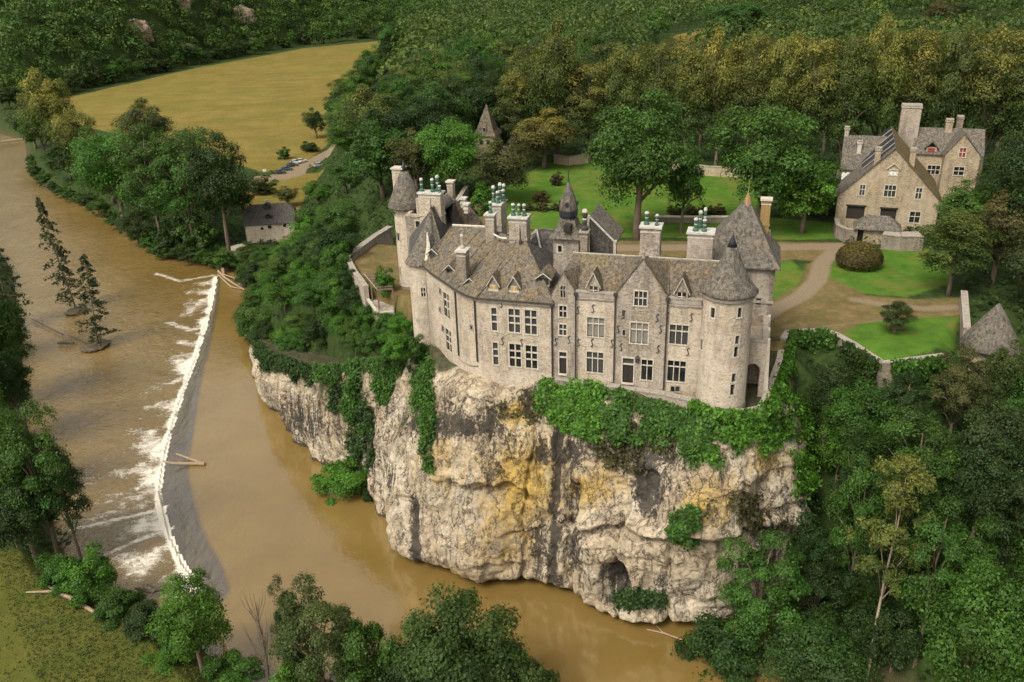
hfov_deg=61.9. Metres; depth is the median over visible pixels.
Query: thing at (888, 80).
deciduous tree
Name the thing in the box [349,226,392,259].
garden wall
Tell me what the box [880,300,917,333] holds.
deciduous tree
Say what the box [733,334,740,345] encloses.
window
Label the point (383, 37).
deciduous tree
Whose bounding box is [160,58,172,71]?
deciduous tree
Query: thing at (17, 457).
deciduous tree
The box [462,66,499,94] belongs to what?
deciduous tree
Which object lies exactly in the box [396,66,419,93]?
deciduous tree
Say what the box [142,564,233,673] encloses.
deciduous tree
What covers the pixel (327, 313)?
bush
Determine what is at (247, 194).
deciduous tree
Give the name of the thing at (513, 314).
window
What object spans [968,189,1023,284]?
deciduous tree
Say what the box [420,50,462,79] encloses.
deciduous tree
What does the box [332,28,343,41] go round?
deciduous tree
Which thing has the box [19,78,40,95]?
deciduous tree
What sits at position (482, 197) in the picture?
deciduous tree
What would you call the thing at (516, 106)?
deciduous tree
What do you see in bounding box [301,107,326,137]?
deciduous tree
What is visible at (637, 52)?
deciduous tree
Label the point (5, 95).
deciduous tree
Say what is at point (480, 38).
deciduous tree
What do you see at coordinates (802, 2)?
deciduous tree
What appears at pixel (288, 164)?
parked car
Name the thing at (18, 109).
deciduous tree
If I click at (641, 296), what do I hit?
window
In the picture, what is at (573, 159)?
park wall
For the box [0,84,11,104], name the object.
deciduous tree
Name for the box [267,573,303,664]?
deciduous tree
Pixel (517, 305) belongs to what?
castle
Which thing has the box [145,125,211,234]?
deciduous tree
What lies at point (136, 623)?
bush
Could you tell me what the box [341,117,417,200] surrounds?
deciduous tree
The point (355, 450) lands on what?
ivy
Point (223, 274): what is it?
fallen branch
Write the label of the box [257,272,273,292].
deciduous tree
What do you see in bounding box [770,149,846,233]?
deciduous tree
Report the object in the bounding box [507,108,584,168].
deciduous tree
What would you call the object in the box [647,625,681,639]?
driftwood
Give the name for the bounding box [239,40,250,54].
deciduous tree
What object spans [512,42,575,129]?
deciduous tree
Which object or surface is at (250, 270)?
deciduous tree
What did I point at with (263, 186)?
deciduous tree
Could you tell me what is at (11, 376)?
deciduous tree
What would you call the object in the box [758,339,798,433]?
ivy
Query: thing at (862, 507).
deciduous tree
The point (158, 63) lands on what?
deciduous tree
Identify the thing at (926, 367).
ivy
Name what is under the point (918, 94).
deciduous tree
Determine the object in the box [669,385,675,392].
window
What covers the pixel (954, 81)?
deciduous tree
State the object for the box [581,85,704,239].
deciduous tree
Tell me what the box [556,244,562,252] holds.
window
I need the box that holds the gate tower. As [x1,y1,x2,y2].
[475,104,501,157]
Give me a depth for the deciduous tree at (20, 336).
157.92 m
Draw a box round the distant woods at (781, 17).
[381,0,1023,80]
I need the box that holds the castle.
[388,157,780,409]
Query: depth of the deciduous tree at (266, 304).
172.54 m
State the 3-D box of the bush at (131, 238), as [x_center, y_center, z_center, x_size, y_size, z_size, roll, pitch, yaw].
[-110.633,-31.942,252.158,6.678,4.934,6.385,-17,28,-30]
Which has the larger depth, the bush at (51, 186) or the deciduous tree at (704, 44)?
the bush at (51, 186)
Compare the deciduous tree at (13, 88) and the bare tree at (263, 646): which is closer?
the bare tree at (263, 646)
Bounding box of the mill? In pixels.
[243,199,295,242]
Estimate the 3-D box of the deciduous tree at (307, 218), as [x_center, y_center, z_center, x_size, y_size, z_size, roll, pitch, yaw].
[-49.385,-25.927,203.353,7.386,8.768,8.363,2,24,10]
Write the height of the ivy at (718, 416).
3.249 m
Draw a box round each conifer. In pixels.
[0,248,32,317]
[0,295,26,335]
[35,193,88,307]
[75,252,121,343]
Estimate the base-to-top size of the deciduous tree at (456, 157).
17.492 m
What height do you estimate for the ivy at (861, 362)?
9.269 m
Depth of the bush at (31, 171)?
333.82 m
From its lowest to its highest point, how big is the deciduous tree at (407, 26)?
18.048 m
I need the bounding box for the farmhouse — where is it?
[835,103,984,233]
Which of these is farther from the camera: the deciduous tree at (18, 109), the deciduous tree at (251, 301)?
the deciduous tree at (18, 109)
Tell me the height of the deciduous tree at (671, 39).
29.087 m
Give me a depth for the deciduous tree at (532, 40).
316.60 m
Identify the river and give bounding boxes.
[0,134,872,681]
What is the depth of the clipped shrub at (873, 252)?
131.44 m
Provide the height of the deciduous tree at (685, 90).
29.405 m
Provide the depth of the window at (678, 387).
99.05 m
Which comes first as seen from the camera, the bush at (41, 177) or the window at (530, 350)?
the window at (530, 350)
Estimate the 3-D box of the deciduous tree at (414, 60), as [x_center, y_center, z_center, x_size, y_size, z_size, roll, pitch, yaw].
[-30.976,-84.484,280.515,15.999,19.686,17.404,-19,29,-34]
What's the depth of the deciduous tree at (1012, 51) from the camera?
192.82 m
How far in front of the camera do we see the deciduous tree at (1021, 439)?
93.41 m
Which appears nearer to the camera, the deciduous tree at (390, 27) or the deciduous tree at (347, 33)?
the deciduous tree at (390, 27)
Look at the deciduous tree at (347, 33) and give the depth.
862.03 m
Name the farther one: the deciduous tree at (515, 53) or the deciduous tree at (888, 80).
the deciduous tree at (515, 53)
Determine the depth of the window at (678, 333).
96.38 m
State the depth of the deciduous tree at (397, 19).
600.01 m
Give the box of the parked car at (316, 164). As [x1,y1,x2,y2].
[313,162,322,166]
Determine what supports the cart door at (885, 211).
in the farmhouse
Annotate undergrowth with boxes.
[0,95,1023,681]
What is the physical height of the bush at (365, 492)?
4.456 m
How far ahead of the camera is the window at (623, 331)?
97.83 m
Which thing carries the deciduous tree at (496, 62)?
on the ground at (252, 104)
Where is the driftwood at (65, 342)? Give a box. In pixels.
[57,340,74,343]
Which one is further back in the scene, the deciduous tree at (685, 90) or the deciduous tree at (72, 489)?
the deciduous tree at (685, 90)
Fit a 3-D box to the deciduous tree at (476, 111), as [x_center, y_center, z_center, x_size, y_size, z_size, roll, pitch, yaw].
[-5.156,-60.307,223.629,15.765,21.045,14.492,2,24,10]
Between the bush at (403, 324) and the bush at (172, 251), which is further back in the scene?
the bush at (172, 251)
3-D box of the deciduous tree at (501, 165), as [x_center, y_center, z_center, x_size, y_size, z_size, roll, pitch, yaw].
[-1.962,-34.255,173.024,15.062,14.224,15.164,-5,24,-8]
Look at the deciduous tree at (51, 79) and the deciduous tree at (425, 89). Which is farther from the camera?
the deciduous tree at (51, 79)
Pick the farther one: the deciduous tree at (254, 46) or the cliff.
the deciduous tree at (254, 46)
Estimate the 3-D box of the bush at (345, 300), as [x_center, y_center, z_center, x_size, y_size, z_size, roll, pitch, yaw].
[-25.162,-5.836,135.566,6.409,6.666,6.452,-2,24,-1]
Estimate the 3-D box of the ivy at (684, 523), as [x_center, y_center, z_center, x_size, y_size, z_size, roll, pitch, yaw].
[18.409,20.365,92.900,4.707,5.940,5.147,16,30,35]
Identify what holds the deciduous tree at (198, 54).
on the ground at (252, 104)
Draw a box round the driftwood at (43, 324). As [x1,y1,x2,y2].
[32,318,62,334]
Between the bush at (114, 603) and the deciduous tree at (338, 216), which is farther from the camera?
the deciduous tree at (338, 216)
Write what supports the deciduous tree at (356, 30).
on the ground at (252, 104)
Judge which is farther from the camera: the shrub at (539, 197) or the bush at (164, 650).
the shrub at (539, 197)
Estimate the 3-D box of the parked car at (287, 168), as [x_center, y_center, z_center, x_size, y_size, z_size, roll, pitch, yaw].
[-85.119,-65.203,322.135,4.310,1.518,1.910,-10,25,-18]
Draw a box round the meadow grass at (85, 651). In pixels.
[0,544,213,681]
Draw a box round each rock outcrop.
[127,19,153,45]
[176,0,190,14]
[232,4,256,26]
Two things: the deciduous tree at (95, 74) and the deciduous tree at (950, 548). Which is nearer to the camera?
the deciduous tree at (950, 548)
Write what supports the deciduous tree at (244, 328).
on the ground at (252, 104)
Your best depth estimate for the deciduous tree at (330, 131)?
264.58 m
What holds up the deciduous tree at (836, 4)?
on the ground at (252, 104)
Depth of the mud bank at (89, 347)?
182.91 m
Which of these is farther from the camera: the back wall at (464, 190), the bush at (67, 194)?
the bush at (67, 194)
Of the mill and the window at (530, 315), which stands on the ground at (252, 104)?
the mill
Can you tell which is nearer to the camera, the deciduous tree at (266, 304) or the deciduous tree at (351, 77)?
the deciduous tree at (266, 304)
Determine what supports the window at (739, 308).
in the castle
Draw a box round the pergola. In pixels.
[363,273,394,320]
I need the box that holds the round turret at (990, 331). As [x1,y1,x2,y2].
[960,298,1021,398]
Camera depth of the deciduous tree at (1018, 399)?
98.70 m
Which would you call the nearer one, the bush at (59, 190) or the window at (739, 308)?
the window at (739, 308)
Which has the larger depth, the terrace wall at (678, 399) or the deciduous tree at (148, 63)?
the deciduous tree at (148, 63)
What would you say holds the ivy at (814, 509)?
attached to the cliff
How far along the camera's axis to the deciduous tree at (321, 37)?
842.06 m
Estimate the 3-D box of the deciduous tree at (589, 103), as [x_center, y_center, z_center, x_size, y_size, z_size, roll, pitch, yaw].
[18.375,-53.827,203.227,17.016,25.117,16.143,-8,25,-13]
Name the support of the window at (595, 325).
in the castle
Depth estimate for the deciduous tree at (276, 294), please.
159.23 m
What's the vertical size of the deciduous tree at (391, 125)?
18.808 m
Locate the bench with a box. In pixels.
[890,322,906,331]
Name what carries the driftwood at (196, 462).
on the river
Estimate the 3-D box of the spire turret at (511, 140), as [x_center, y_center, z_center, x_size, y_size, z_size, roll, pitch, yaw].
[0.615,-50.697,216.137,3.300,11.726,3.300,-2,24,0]
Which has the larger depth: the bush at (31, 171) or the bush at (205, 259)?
the bush at (31, 171)
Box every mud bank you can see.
[64,306,86,314]
[79,338,110,351]
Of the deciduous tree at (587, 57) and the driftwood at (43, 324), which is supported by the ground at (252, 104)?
the deciduous tree at (587, 57)
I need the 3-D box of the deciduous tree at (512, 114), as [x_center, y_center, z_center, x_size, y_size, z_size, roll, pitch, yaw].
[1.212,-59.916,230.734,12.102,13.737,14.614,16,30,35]
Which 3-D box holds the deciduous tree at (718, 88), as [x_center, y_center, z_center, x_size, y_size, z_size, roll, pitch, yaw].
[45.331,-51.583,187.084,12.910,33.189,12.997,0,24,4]
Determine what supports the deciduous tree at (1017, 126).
on the ground at (252, 104)
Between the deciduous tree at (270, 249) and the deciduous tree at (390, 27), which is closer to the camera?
the deciduous tree at (270, 249)
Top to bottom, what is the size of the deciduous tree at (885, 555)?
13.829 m
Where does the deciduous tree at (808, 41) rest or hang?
on the ground at (252, 104)
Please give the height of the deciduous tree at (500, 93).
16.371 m
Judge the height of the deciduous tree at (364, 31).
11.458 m
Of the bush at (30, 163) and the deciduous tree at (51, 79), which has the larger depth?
the deciduous tree at (51, 79)
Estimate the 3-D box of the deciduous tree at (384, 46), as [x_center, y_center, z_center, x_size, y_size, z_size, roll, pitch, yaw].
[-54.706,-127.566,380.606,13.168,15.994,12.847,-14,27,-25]
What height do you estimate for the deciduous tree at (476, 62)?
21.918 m
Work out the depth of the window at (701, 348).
93.19 m
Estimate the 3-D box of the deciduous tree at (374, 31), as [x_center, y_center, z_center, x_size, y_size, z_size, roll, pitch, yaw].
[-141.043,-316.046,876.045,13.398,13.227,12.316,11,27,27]
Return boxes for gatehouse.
[853,215,901,243]
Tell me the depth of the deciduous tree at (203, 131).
233.98 m
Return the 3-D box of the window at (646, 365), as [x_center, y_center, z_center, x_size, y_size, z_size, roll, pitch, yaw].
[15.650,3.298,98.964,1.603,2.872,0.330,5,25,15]
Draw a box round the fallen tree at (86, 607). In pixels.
[26,584,93,612]
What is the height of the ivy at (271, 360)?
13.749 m
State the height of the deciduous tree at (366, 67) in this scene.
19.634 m
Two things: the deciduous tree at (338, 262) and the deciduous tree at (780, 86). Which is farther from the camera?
the deciduous tree at (780, 86)
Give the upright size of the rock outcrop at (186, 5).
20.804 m
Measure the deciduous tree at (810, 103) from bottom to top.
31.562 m
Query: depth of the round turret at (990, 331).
104.74 m
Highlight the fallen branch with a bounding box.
[217,266,244,289]
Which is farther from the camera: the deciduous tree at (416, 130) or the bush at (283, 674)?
the deciduous tree at (416, 130)
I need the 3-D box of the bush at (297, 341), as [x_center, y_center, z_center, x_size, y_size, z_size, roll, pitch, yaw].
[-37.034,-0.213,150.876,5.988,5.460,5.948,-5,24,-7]
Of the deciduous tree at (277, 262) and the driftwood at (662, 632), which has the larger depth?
the deciduous tree at (277, 262)
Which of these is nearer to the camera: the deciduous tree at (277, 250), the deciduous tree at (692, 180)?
the deciduous tree at (692, 180)
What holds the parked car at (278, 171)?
on the ground at (252, 104)
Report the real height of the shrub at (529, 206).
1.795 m
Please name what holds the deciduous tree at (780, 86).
on the ground at (252, 104)
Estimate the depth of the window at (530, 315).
100.80 m
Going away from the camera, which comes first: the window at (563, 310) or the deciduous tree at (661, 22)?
the window at (563, 310)
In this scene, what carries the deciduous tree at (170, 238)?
on the ground at (252, 104)
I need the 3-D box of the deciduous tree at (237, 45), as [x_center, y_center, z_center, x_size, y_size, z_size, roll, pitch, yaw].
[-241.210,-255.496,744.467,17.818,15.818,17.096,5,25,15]
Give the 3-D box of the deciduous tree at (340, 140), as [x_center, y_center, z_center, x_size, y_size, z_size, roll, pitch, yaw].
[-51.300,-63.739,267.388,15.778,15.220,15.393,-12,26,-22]
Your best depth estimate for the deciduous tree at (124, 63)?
600.87 m
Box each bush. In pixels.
[24,154,34,161]
[24,159,35,165]
[25,164,42,176]
[32,550,84,597]
[33,171,50,183]
[46,181,55,189]
[53,186,65,195]
[56,540,119,608]
[58,188,75,199]
[70,192,84,203]
[76,192,98,207]
[85,198,107,213]
[87,581,147,632]
[99,209,112,218]
[103,213,119,226]
[120,598,163,642]
[126,225,147,242]
[137,231,155,250]
[140,651,182,674]
[148,239,173,257]
[155,620,195,662]
[168,245,184,257]
[174,243,202,262]
[191,248,210,261]
[200,646,266,681]
[201,251,213,265]
[208,254,226,266]
[211,250,242,268]
[266,653,332,681]
[268,325,288,343]
[284,325,310,350]
[301,313,328,346]
[309,275,330,299]
[310,456,367,505]
[315,297,338,328]
[318,274,352,307]
[326,309,356,340]
[333,285,363,315]
[333,617,404,681]
[335,268,355,289]
[345,330,368,354]
[350,302,373,332]
[356,326,389,355]
[357,480,373,502]
[368,641,437,681]
[370,311,397,332]
[375,333,410,361]
[384,311,413,335]
[402,333,425,357]
[475,623,559,681]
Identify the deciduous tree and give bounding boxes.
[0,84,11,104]
[0,86,18,108]
[0,94,37,150]
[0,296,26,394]
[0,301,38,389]
[0,346,34,428]
[0,382,24,483]
[0,399,74,554]
[0,404,31,548]
[0,464,58,560]
[7,85,24,103]
[9,111,53,156]
[13,66,77,164]
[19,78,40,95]
[24,431,94,558]
[37,142,78,179]
[46,77,64,96]
[47,104,97,178]
[61,75,78,91]
[63,69,84,91]
[66,128,141,218]
[68,123,116,195]
[72,135,121,204]
[75,65,94,88]
[86,62,102,86]
[97,70,115,83]
[101,60,124,82]
[107,121,178,238]
[110,97,175,148]
[113,54,134,80]
[114,202,155,243]
[127,127,200,216]
[131,61,141,76]
[135,52,157,74]
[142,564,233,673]
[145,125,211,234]
[150,58,165,72]
[152,217,189,255]
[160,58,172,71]
[167,125,233,235]
[171,52,184,68]
[173,212,223,251]
[176,42,197,65]
[183,132,258,249]
[192,48,205,63]
[200,49,214,62]
[209,46,225,59]
[215,39,235,58]
[228,39,244,56]
[229,302,261,323]
[232,306,263,346]
[233,174,255,212]
[233,241,259,261]
[233,258,254,286]
[234,261,266,286]
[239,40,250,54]
[240,281,273,309]
[245,39,264,54]
[248,245,270,263]
[248,319,274,339]
[249,173,280,194]
[251,316,266,331]
[252,268,296,314]
[253,257,262,280]
[253,259,274,280]
[253,298,274,323]
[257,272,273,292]
[258,32,269,51]
[261,302,273,322]
[263,254,303,291]
[264,571,357,681]
[267,242,284,257]
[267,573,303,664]
[268,33,278,50]
[268,246,283,258]
[273,185,298,202]
[274,330,294,350]
[276,146,290,158]
[276,245,293,258]
[277,38,291,47]
[277,238,295,253]
[280,309,310,335]
[282,251,301,268]
[283,257,319,284]
[284,223,309,246]
[287,28,297,46]
[287,212,313,231]
[289,278,329,317]
[290,205,321,225]
[291,225,318,250]
[291,228,326,261]
[296,28,310,44]
[300,141,320,150]
[300,180,335,202]
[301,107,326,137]
[301,236,317,264]
[301,237,336,267]
[306,29,316,44]
[309,225,363,268]
[310,228,332,242]
[310,265,350,292]
[311,212,355,229]
[315,198,363,235]
[316,32,325,43]
[319,240,352,275]
[321,98,340,118]
[321,211,356,236]
[322,79,351,101]
[322,85,352,111]
[323,90,361,117]
[323,100,355,139]
[323,112,358,152]
[323,116,361,157]
[324,30,335,42]
[324,100,361,151]
[324,157,359,193]
[328,81,354,101]
[330,91,352,114]
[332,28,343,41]
[334,84,400,142]
[337,69,373,103]
[337,320,361,356]
[340,28,352,40]
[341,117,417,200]
[343,75,361,101]
[345,95,415,173]
[350,21,360,38]
[352,50,381,92]
[355,59,384,84]
[359,28,369,37]
[360,43,388,65]
[368,27,379,38]
[369,73,415,106]
[375,72,414,109]
[376,36,400,70]
[376,75,420,105]
[377,22,409,52]
[379,98,414,150]
[382,577,529,681]
[384,127,437,190]
[387,23,403,48]
[390,54,434,81]
[393,12,404,26]
[395,21,417,34]
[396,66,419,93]
[397,50,438,70]
[398,106,449,141]
[403,64,442,89]
[405,85,468,164]
[407,14,428,25]
[407,82,471,125]
[409,115,485,196]
[411,80,443,97]
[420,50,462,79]
[423,69,473,143]
[426,47,461,72]
[428,69,458,80]
[436,60,474,119]
[439,71,473,102]
[443,32,485,61]
[453,30,493,48]
[455,44,497,62]
[455,48,495,81]
[459,71,511,128]
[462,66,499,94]
[466,136,536,202]
[468,55,506,85]
[469,85,516,133]
[469,181,496,215]
[472,31,499,57]
[487,54,501,71]
[490,68,543,156]
[493,35,525,60]
[494,55,509,76]
[495,30,521,53]
[499,49,541,83]
[502,97,531,131]
[503,49,537,75]
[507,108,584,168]
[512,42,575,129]
[517,15,590,154]
[528,27,570,46]
[556,60,613,161]
[559,29,592,53]
[577,53,599,99]
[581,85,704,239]
[584,38,629,132]
[588,27,613,54]
[589,36,626,68]
[598,41,650,133]
[620,43,665,129]
[629,39,682,126]
[636,8,673,42]
[647,34,702,141]
[661,129,706,232]
[664,46,714,142]
[670,608,776,681]
[683,35,728,146]
[690,25,746,165]
[692,1,778,41]
[698,103,833,215]
[712,40,759,147]
[713,524,812,656]
[723,30,777,146]
[742,35,790,113]
[748,601,886,681]
[752,28,813,170]
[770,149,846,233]
[778,33,825,139]
[781,509,829,567]
[786,0,828,31]
[787,34,847,159]
[788,547,853,625]
[791,534,838,611]
[804,357,854,448]
[807,37,857,155]
[807,172,841,214]
[809,563,864,620]
[815,375,906,475]
[816,412,860,495]
[819,32,879,165]
[821,0,862,14]
[821,448,892,588]
[824,428,878,553]
[832,590,901,678]
[841,452,940,681]
[844,28,894,134]
[851,10,918,135]
[853,504,921,607]
[857,594,929,672]
[867,397,967,519]
[874,370,943,448]
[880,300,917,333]
[885,27,930,124]
[893,492,990,667]
[894,24,952,132]
[903,523,978,607]
[906,556,1023,681]
[911,206,1007,295]
[913,38,954,126]
[922,19,989,127]
[924,0,962,21]
[924,340,995,444]
[931,514,1011,652]
[934,179,995,236]
[940,395,1023,481]
[940,434,1023,545]
[947,24,1003,122]
[948,3,978,19]
[954,24,1023,184]
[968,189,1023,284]
[970,144,1023,210]
[975,443,1023,596]
[976,337,1023,420]
[976,570,1023,680]
[980,129,1023,284]
[987,25,1023,156]
[990,368,1023,437]
[995,46,1023,172]
[998,227,1023,291]
[1006,529,1023,590]
[1008,412,1023,522]
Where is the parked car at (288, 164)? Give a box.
[286,162,297,166]
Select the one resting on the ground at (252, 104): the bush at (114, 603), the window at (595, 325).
the bush at (114, 603)
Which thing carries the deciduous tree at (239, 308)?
on the ground at (252, 104)
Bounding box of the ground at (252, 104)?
[0,0,1023,681]
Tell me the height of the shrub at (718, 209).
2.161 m
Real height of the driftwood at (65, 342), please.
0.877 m
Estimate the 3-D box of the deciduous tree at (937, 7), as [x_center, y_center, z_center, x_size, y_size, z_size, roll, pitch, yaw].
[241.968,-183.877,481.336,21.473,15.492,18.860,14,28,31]
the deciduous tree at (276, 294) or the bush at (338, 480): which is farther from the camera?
the deciduous tree at (276, 294)
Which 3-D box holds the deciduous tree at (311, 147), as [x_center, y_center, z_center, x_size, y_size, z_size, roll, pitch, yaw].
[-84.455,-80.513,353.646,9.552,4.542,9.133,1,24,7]
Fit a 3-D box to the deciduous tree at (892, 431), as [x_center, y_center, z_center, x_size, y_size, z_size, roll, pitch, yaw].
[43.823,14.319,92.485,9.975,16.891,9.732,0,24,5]
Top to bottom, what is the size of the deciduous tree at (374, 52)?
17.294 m
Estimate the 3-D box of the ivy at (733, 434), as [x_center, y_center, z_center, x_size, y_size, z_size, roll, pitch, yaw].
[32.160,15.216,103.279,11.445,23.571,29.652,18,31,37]
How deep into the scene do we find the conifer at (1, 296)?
175.40 m
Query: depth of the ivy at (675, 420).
96.18 m
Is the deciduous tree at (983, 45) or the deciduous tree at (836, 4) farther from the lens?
the deciduous tree at (836, 4)
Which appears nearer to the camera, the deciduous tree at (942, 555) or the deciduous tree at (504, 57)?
the deciduous tree at (942, 555)
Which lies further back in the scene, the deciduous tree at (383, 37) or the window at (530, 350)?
the deciduous tree at (383, 37)
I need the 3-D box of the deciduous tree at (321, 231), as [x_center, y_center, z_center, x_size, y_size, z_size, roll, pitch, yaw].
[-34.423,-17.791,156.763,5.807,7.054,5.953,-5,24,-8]
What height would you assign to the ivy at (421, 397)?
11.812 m
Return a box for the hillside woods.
[0,0,553,86]
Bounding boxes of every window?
[415,220,419,227]
[420,287,426,297]
[442,290,450,320]
[445,327,452,353]
[490,306,498,331]
[491,341,499,365]
[507,307,521,333]
[508,342,522,368]
[523,308,537,335]
[524,344,538,369]
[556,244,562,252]
[558,304,567,318]
[558,323,567,336]
[559,284,566,298]
[585,350,603,373]
[586,316,605,338]
[621,329,626,336]
[629,321,648,345]
[633,290,647,306]
[639,358,653,381]
[665,359,686,383]
[668,323,689,345]
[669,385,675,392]
[674,385,680,392]
[699,336,703,351]
[709,306,715,319]
[728,383,735,396]
[730,372,736,383]
[732,345,739,358]
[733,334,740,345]
[736,306,742,318]
[754,297,762,305]
[858,184,866,195]
[882,184,897,197]
[888,169,898,175]
[907,210,921,223]
[913,187,923,199]
[927,164,940,174]
[952,166,964,175]
[958,147,966,157]
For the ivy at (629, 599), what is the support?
attached to the cliff
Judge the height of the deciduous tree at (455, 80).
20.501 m
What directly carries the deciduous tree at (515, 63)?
on the ground at (252, 104)
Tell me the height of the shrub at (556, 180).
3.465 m
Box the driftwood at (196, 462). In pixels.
[163,453,205,465]
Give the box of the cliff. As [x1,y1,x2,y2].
[248,332,817,623]
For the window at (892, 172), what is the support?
in the farmhouse
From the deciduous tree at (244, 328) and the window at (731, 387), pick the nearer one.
the window at (731, 387)
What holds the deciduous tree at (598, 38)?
on the ground at (252, 104)
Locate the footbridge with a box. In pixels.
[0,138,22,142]
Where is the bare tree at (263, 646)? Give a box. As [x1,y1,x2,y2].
[239,591,271,679]
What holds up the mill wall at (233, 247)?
on the ground at (252, 104)
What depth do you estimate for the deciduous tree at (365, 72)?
395.28 m
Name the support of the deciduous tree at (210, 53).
on the ground at (252, 104)
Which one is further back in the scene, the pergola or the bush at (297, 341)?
the bush at (297, 341)
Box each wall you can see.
[230,244,244,254]
[347,258,369,313]
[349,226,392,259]
[456,186,468,200]
[553,153,588,165]
[554,377,694,407]
[654,215,728,222]
[672,162,749,177]
[736,350,783,409]
[780,328,941,387]
[833,218,857,241]
[880,231,923,250]
[959,290,970,350]
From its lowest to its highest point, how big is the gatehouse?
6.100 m
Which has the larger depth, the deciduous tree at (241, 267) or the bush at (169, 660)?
the deciduous tree at (241, 267)
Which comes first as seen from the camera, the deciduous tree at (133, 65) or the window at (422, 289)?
the window at (422, 289)
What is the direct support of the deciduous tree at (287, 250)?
on the ground at (252, 104)
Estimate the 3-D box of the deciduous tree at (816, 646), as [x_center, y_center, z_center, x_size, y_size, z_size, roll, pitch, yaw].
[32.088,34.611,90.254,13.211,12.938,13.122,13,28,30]
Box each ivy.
[245,330,326,387]
[309,351,413,443]
[323,369,375,477]
[407,342,439,475]
[493,386,797,531]
[531,375,609,445]
[593,383,715,471]
[610,585,669,613]
[664,503,703,551]
[686,398,770,433]
[692,339,822,501]
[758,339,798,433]
[787,326,839,356]
[794,486,824,532]
[835,340,881,393]
[890,352,954,390]
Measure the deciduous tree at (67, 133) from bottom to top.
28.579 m
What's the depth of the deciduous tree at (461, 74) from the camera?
247.63 m
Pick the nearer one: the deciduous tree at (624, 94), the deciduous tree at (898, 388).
the deciduous tree at (898, 388)
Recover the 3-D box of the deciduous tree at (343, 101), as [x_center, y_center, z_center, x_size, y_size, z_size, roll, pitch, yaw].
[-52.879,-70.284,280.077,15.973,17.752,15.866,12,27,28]
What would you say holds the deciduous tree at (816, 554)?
on the ground at (252, 104)
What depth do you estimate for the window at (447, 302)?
108.63 m
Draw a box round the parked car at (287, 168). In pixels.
[280,166,292,169]
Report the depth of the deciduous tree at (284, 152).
339.26 m
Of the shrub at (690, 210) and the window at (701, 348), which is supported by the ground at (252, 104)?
the shrub at (690, 210)
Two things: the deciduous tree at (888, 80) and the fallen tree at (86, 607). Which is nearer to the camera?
the fallen tree at (86, 607)
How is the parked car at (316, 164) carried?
on the ground at (252, 104)
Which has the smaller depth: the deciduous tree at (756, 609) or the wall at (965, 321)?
the deciduous tree at (756, 609)
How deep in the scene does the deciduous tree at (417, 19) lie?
476.11 m
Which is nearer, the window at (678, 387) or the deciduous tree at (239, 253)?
the window at (678, 387)
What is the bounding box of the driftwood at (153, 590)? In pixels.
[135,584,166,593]
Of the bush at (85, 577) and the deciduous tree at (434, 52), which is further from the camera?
the deciduous tree at (434, 52)
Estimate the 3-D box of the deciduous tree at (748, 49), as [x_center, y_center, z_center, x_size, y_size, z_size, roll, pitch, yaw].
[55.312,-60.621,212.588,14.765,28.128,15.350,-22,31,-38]
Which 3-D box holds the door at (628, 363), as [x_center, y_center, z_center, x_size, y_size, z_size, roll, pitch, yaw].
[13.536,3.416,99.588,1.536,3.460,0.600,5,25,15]
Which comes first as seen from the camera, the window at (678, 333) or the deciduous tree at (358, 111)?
the window at (678, 333)
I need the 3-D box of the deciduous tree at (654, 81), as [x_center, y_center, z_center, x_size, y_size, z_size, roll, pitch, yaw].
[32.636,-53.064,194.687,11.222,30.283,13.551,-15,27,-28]
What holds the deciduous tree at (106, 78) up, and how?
on the ground at (252, 104)
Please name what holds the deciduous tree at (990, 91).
on the ground at (252, 104)
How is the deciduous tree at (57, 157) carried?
on the ground at (252, 104)
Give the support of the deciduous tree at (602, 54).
on the ground at (252, 104)
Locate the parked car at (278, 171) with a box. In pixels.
[274,169,285,173]
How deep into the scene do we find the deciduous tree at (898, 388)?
95.99 m
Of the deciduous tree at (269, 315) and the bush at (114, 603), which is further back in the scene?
the deciduous tree at (269, 315)
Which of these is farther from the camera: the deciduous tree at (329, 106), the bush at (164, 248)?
the deciduous tree at (329, 106)
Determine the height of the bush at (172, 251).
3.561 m
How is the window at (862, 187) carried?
in the farmhouse
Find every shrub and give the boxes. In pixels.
[372,265,395,297]
[520,202,536,211]
[532,190,551,203]
[533,202,548,211]
[548,202,559,209]
[549,171,563,185]
[666,204,684,215]
[684,204,698,214]
[697,204,713,213]
[710,203,726,214]
[835,241,883,271]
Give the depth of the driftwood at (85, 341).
185.44 m
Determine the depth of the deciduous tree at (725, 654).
93.51 m
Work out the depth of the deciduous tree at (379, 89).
242.84 m
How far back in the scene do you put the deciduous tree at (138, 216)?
246.20 m
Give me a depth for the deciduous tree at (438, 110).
202.25 m
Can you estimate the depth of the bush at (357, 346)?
132.05 m
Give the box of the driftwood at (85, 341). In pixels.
[68,335,100,345]
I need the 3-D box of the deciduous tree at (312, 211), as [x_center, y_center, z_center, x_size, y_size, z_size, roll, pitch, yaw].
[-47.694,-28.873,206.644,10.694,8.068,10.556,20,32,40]
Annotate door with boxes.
[558,350,567,375]
[621,356,634,384]
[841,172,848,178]
[846,204,866,218]
[880,207,897,218]
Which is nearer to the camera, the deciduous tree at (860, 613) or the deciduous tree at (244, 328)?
the deciduous tree at (860, 613)
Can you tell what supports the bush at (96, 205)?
on the ground at (252, 104)

